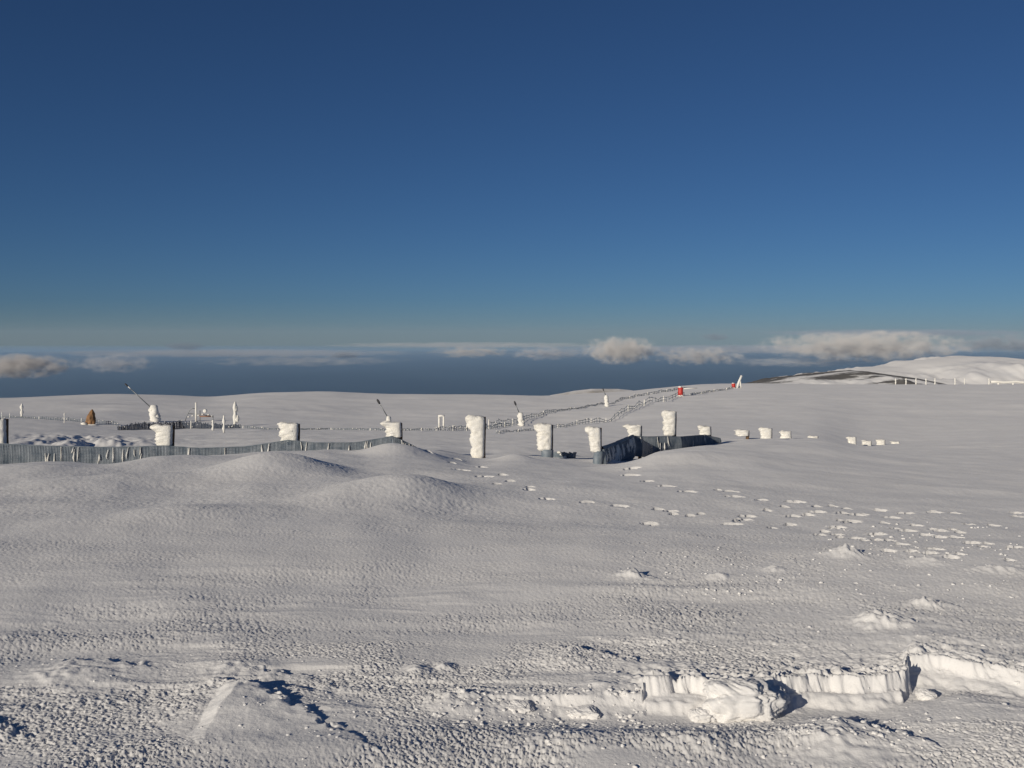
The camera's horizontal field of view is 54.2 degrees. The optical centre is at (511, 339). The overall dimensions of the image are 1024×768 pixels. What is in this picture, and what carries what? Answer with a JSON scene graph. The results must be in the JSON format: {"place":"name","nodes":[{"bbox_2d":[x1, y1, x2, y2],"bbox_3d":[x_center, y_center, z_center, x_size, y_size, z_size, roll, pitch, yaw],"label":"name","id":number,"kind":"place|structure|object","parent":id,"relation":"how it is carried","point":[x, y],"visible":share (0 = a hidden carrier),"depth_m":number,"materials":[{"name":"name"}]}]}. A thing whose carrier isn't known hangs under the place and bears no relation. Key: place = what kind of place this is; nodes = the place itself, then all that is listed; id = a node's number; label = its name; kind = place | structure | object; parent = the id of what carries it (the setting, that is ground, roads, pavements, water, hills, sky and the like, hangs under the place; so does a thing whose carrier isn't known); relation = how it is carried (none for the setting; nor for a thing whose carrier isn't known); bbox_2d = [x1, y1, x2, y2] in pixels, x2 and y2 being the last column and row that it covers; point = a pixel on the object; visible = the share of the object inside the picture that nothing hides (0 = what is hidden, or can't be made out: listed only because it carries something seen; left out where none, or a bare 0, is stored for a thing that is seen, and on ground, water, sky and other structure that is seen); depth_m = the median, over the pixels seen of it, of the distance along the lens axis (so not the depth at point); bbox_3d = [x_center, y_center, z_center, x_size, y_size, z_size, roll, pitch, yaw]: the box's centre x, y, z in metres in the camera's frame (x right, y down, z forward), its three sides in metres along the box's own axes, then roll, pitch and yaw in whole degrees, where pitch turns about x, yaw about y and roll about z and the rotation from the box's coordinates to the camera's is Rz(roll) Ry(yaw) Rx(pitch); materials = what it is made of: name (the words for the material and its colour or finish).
{"place":"outdoors","nodes":[
{"label":"outdoors","id":0,"kind":"place"},
{"bbox_2d":[0,383,1023,767],"bbox_3d":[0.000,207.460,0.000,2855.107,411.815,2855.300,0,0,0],"label":"snow ground","id":1,"kind":"structure","parent":0,"point":[186,585],"depth_m":6.82,"materials":[{"name":"white snow"}]},
{"bbox_2d":[0,418,8,461],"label":"fence post","id":2,"kind":"object","parent":1,"relation":"on","point":[4,430],"visible":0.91,"depth_m":27.91,"materials":[{"name":"grey wood"}]},
{"bbox_2d":[0,443,163,463],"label":"safety net","id":3,"kind":"object","parent":2,"relation":"attached to","point":[107,457],"visible":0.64,"depth_m":28.09,"materials":[{"name":"grey fabric"}]},
{"bbox_2d":[20,404,23,416],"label":"marker stake","id":4,"kind":"object","parent":1,"relation":"on","point":[21,408],"visible":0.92,"depth_m":91.97,"materials":[{"name":"white wood"}]},
{"bbox_2d":[1,416,117,424],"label":"net fence","id":5,"kind":"object","parent":1,"relation":"on","point":[81,419],"visible":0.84,"depth_m":85.53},
{"bbox_2d":[81,409,95,424],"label":"boulder","id":6,"kind":"object","parent":1,"relation":"on","point":[90,418],"visible":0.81,"depth_m":79.82,"materials":[{"name":"orange stone"}]},
{"bbox_2d":[125,383,160,421],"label":"snow lance","id":7,"kind":"object","parent":1,"relation":"on","point":[154,415],"visible":0.96,"depth_m":92.17,"materials":[{"name":"white snow"}]},
{"bbox_2d":[150,424,174,454],"bbox_3d":[-10.136,3.209,28.974,0.696,1.560,0.360,0,0,0],"label":"fence post","id":8,"kind":"object","parent":1,"relation":"on","point":[165,434],"visible":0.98,"depth_m":28.84,"materials":[{"name":"white wood"}]},
{"bbox_2d":[162,440,287,455],"bbox_3d":[-8.334,3.372,29.193,3.538,0.815,0.160,0,0,-17],"label":"safety net","id":9,"kind":"object","parent":8,"relation":"attached to","point":[180,450],"visible":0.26,"depth_m":29.17,"materials":[{"name":"grey fabric"}]},
{"bbox_2d":[117,420,240,429],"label":"net fence","id":10,"kind":"object","parent":1,"relation":"on","point":[188,425],"visible":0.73,"depth_m":78.66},
{"bbox_2d":[185,402,212,421],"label":"snow gun","id":11,"kind":"object","parent":1,"relation":"on","point":[204,411],"visible":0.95,"depth_m":94.37,"materials":[{"name":"grey metal"}]},
{"bbox_2d":[222,415,225,432],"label":"marker stake","id":12,"kind":"object","parent":1,"relation":"on","point":[223,422],"visible":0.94,"depth_m":66.92,"materials":[{"name":"white wood"}]},
{"bbox_2d":[233,402,238,425],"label":"marker stake","id":13,"kind":"object","parent":1,"relation":"on","point":[235,415],"visible":0.96,"depth_m":84.11,"materials":[{"name":"white wood"}]},
{"bbox_2d":[277,422,299,450],"bbox_3d":[-6.701,3.171,29.973,0.679,1.456,0.380,0,0,0],"label":"fence post","id":14,"kind":"object","parent":1,"relation":"on","point":[289,431],"visible":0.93,"depth_m":29.84,"materials":[{"name":"white wood"}]},
{"bbox_2d":[288,436,391,450],"bbox_3d":[-5.144,3.345,30.132,3.163,0.807,0.188,0,0,-19],"label":"safety net","id":15,"kind":"object","parent":14,"relation":"attached to","point":[317,445],"visible":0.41,"depth_m":30.07,"materials":[{"name":"grey fabric"}]},
{"bbox_2d":[240,426,429,430],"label":"net fence","id":16,"kind":"object","parent":1,"relation":"on","point":[335,428],"visible":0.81,"depth_m":76.40,"materials":[{"name":"grey"}]},
{"bbox_2d":[377,399,390,420],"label":"snow lance","id":17,"kind":"object","parent":1,"relation":"on","point":[388,418],"visible":0.4,"depth_m":70.42,"materials":[{"name":"white snow"}]},
{"bbox_2d":[380,421,402,441],"bbox_3d":[-3.739,3.132,30.971,0.706,1.291,0.373,0,0,0],"label":"fence post","id":18,"kind":"object","parent":1,"relation":"on","point":[394,429],"visible":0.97,"depth_m":30.84,"materials":[{"name":"white wood"}]},
{"bbox_2d":[392,436,415,446],"bbox_3d":[-3.290,3.373,30.903,0.910,0.862,0.148,0,0,-34],"label":"safety net","id":19,"kind":"object","parent":18,"relation":"attached to","point":[395,439],"visible":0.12,"depth_m":30.81,"materials":[{"name":"grey fabric"}]},
{"bbox_2d":[438,415,444,427],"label":"gate frame","id":20,"kind":"object","parent":1,"relation":"on","point":[439,416],"visible":0.81,"depth_m":84.52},
{"bbox_2d":[434,422,509,430],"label":"net fence","id":21,"kind":"object","parent":1,"relation":"on","point":[461,426],"visible":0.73,"depth_m":77.89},
{"bbox_2d":[465,415,485,457],"bbox_3d":[-1.113,3.064,30.470,0.633,1.584,0.361,0,0,0],"label":"fence post","id":22,"kind":"object","parent":1,"relation":"on","point":[476,425],"visible":0.97,"depth_m":30.34,"materials":[{"name":"white wood"}]},
{"bbox_2d":[6,521,1023,767],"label":"snow clods","id":23,"kind":"object","parent":1,"relation":"on","point":[622,691],"visible":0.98,"depth_m":4.45,"materials":[{"name":"white snow"}]},
{"bbox_2d":[514,401,524,425],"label":"snow lance","id":24,"kind":"object","parent":1,"relation":"on","point":[520,419],"visible":0.94,"depth_m":85.65,"materials":[{"name":"white snow"}]},
{"bbox_2d":[506,699,534,713],"bbox_3d":[0.039,1.675,4.549,0.141,0.060,0.118,0,0,0],"label":"snow block","id":25,"kind":"object","parent":1,"relation":"on","point":[523,706],"depth_m":4.52,"materials":[{"name":"white snow"}]},
{"bbox_2d":[533,423,553,457],"bbox_3d":[0.990,3.286,31.456,0.634,1.343,0.405,0,0,0],"label":"fence post","id":26,"kind":"object","parent":1,"relation":"on","point":[544,435],"visible":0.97,"depth_m":31.33,"materials":[{"name":"white wood"}]},
{"bbox_2d":[553,451,576,458],"bbox_3d":[1.684,3.769,32.642,0.865,0.289,0.181,0,0,0],"label":"net scrap","id":27,"kind":"object","parent":1,"relation":"on","point":[558,454],"visible":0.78,"depth_m":32.63,"materials":[{"name":"grey fabric"}]},
{"bbox_2d":[569,704,601,719],"bbox_3d":[0.328,1.696,4.528,0.156,0.068,0.120,0,0,0],"label":"snow block","id":28,"kind":"object","parent":1,"relation":"on","point":[588,711],"depth_m":4.50,"materials":[{"name":"white snow"}]},
{"bbox_2d":[486,387,686,428],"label":"net fence","id":29,"kind":"object","parent":1,"relation":"on","point":[491,425],"visible":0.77,"depth_m":125.60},
{"bbox_2d":[496,392,683,433],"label":"net fence","id":30,"kind":"object","parent":1,"relation":"on","point":[596,418],"visible":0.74,"depth_m":99.44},
{"bbox_2d":[550,389,632,395],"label":"heather hump","id":31,"kind":"object","parent":1,"relation":"on","point":[592,391],"visible":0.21,"depth_m":550.73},
{"bbox_2d":[585,426,602,463],"bbox_3d":[2.457,3.270,29.967,0.563,1.401,0.342,0,0,0],"label":"fence post","id":32,"kind":"object","parent":1,"relation":"on","point":[595,438],"visible":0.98,"depth_m":29.84,"materials":[{"name":"white wood"}]},
{"bbox_2d":[601,435,635,463],"bbox_3d":[3.636,3.829,33.799,0.304,1.278,7.951,0,0,13],"label":"safety net","id":33,"kind":"object","parent":32,"relation":"attached to","point":[623,449],"visible":0.84,"depth_m":33.61,"materials":[{"name":"fabric"}]},
{"bbox_2d":[603,389,608,406],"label":"snow lance","id":34,"kind":"object","parent":1,"relation":"on","point":[606,401],"visible":0.98,"depth_m":144.70,"materials":[{"name":"white snow"}]},
{"bbox_2d":[622,424,641,458],"bbox_3d":[4.565,3.975,37.967,0.770,1.567,0.372,0,0,0],"label":"fence post","id":35,"kind":"object","parent":1,"relation":"on","point":[635,430],"visible":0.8,"depth_m":37.84,"materials":[{"name":"white wood"}]},
{"bbox_2d":[634,435,668,456],"bbox_3d":[5.359,4.053,38.210,2.003,0.928,0.161,0,0,-41],"label":"safety net","id":36,"kind":"object","parent":35,"relation":"attached to","point":[656,443],"visible":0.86,"depth_m":38.12,"materials":[{"name":"grey fabric"}]},
{"bbox_2d":[661,410,676,435],"bbox_3d":[6.274,3.776,39.973,0.634,1.972,0.372,0,0,0],"label":"fence post","id":37,"kind":"object","parent":1,"relation":"on","point":[669,422],"visible":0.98,"depth_m":39.84,"materials":[{"name":"white wood"}]},
{"bbox_2d":[678,386,696,395],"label":"padded post","id":38,"kind":"object","parent":1,"relation":"on","point":[680,390],"visible":0.98,"depth_m":186.93,"materials":[{"name":"red metal"}]},
{"bbox_2d":[688,707,716,722],"bbox_3d":[0.860,1.690,4.491,0.131,0.081,0.122,0,0,0],"label":"snow block","id":39,"kind":"object","parent":1,"relation":"on","point":[698,714],"depth_m":4.45,"materials":[{"name":"white snow"}]},
{"bbox_2d":[697,425,710,435],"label":"fence post","id":40,"kind":"object","parent":1,"relation":"on","point":[705,430],"visible":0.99,"depth_m":43.84,"materials":[{"name":"white wood"}]},
{"bbox_2d":[668,435,720,449],"bbox_3d":[7.652,4.263,41.705,0.422,1.059,6.474,0,0,27],"label":"safety net","id":41,"kind":"object","parent":40,"relation":"attached to","point":[675,442],"visible":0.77,"depth_m":40.96,"materials":[{"name":"grey fabric"}]},
{"bbox_2d":[690,386,739,394],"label":"net fence","id":42,"kind":"object","parent":1,"relation":"on","point":[711,391],"visible":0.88,"depth_m":217.94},
{"bbox_2d":[736,375,741,387],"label":"leaning pole","id":43,"kind":"object","parent":1,"relation":"on","point":[739,381],"visible":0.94,"depth_m":252.34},
{"bbox_2d":[734,429,748,438],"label":"fence post","id":44,"kind":"object","parent":1,"relation":"on","point":[738,432],"visible":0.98,"depth_m":50.83,"materials":[{"name":"white wood"}]},
{"bbox_2d":[702,676,786,722],"bbox_3d":[1.050,1.643,4.532,0.393,0.207,0.249,0,0,0],"label":"snow block","id":45,"kind":"object","parent":1,"relation":"on","point":[731,699],"depth_m":4.45,"materials":[{"name":"white snow"}]},
{"bbox_2d":[758,427,771,438],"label":"fence post","id":46,"kind":"object","parent":1,"relation":"on","point":[765,433],"visible":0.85,"depth_m":53.83,"materials":[{"name":"white wood"}]},
{"bbox_2d":[771,684,790,706],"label":"snow block","id":47,"kind":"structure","parent":1,"relation":"on","point":[780,689],"depth_m":4.61,"materials":[{"name":"white snow"}]},
{"bbox_2d":[779,430,790,437],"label":"fence post","id":48,"kind":"object","parent":1,"relation":"on","point":[785,434],"visible":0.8,"depth_m":56.83,"materials":[{"name":"white wood"}]},
{"bbox_2d":[846,436,855,443],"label":"fence post","id":49,"kind":"object","parent":1,"relation":"on","point":[852,440],"visible":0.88,"depth_m":65.83,"materials":[{"name":"white wood"}]},
{"bbox_2d":[861,440,871,445],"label":"fence post","id":50,"kind":"object","parent":1,"relation":"on","point":[866,442],"visible":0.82,"depth_m":67.84,"materials":[{"name":"white wood"}]},
{"bbox_2d":[876,439,884,444],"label":"fence post","id":51,"kind":"object","parent":1,"relation":"on","point":[880,441],"visible":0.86,"depth_m":69.83,"materials":[{"name":"white wood"}]},
{"bbox_2d":[914,688,937,699],"bbox_3d":[1.958,1.684,4.724,0.097,0.066,0.086,0,0,0],"label":"snow block","id":52,"kind":"object","parent":1,"relation":"on","point":[923,694],"depth_m":4.71,"materials":[{"name":"white snow"}]},
{"bbox_2d":[990,380,1023,384],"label":"rail fence","id":53,"kind":"object","parent":1,"relation":"on","point":[1004,382],"visible":0.89,"depth_m":344.63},
{"bbox_2d":[0,351,1023,397],"bbox_3d":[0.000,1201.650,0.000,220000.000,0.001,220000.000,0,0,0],"label":"sea","id":54,"kind":"structure","parent":0,"point":[226,373],"depth_m":39399.05,"materials":[{"name":"liquid"}]},
{"bbox_2d":[0,0,1023,351],"label":"sky","id":55,"kind":"structure","parent":0,"point":[176,175],"materials":[{"name":"blue"}]},
{"bbox_2d":[748,370,942,383],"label":"hill","id":56,"kind":"structure","parent":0,"point":[848,377],"depth_m":870.39,"materials":[{"name":"white snow"}]},
{"bbox_2d":[827,356,1023,383],"bbox_3d":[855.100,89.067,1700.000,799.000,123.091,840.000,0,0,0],"label":"hill","id":57,"kind":"structure","parent":0,"point":[969,369],"depth_m":1570.56,"materials":[{"name":"white snow"}]}
]}

